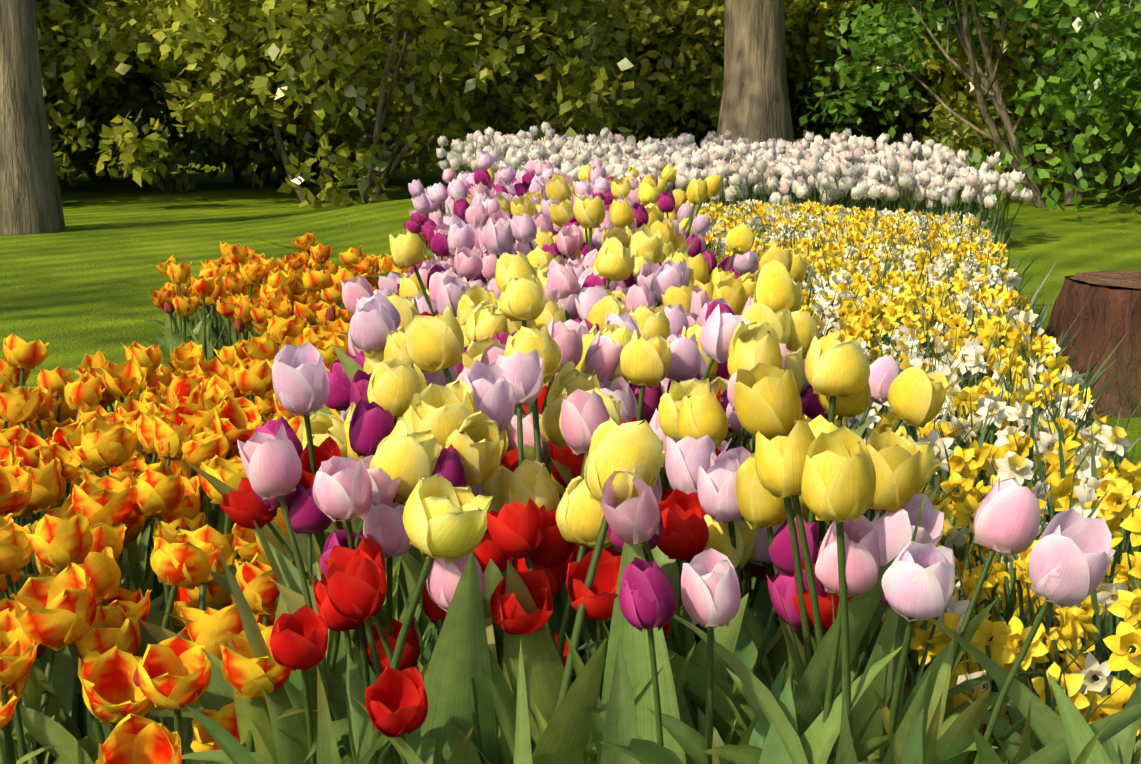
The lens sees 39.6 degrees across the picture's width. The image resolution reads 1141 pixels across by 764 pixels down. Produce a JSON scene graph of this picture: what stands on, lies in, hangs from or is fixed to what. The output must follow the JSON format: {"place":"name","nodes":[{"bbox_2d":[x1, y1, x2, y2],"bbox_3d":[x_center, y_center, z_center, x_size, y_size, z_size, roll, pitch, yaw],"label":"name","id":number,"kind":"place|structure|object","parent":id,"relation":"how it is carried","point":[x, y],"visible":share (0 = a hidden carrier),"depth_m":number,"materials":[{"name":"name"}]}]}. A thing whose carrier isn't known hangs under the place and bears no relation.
{"place":"outdoors","nodes":[
{"label":"outdoors","id":0,"kind":"place"},
{"bbox_2d":[0,106,1140,494],"bbox_3d":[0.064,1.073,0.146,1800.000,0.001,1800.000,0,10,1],"label":"lawn ground","id":1,"kind":"structure","parent":0,"point":[90,280],"depth_m":12.18,"materials":[{"name":"green plant"}]},
{"bbox_2d":[0,0,1140,234],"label":"tree trunks and branches","id":2,"kind":"object","parent":1,"relation":"on","point":[754,106],"visible":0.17,"depth_m":16.62,"materials":[{"name":"brown plant"}]},
{"bbox_2d":[35,0,1140,224],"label":"tree and shrub foliage","id":3,"kind":"object","parent":1,"relation":"on","point":[89,92],"visible":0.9,"depth_m":16.91,"materials":[{"name":"green plant"}]},
{"bbox_2d":[436,122,1032,243],"bbox_3d":[1.176,-1.683,13.307,3.949,0.967,5.817,-8,13,-39],"label":"tulip bed","id":4,"kind":"object","parent":1,"relation":"on","point":[797,166],"depth_m":11.93,"materials":[{"name":"white plant"}]},
{"bbox_2d":[1037,275,1140,417],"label":"tree stump","id":5,"kind":"object","parent":1,"relation":"on","point":[1110,316],"visible":0.6,"depth_m":5.69,"materials":[{"name":"brown wood"}]},
{"bbox_2d":[1069,270,1140,288],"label":"stump top","id":6,"kind":"object","parent":5,"relation":"attached to","point":[1127,278],"visible":1,"depth_m":6.05,"materials":[{"name":"brown wood"}]}
]}

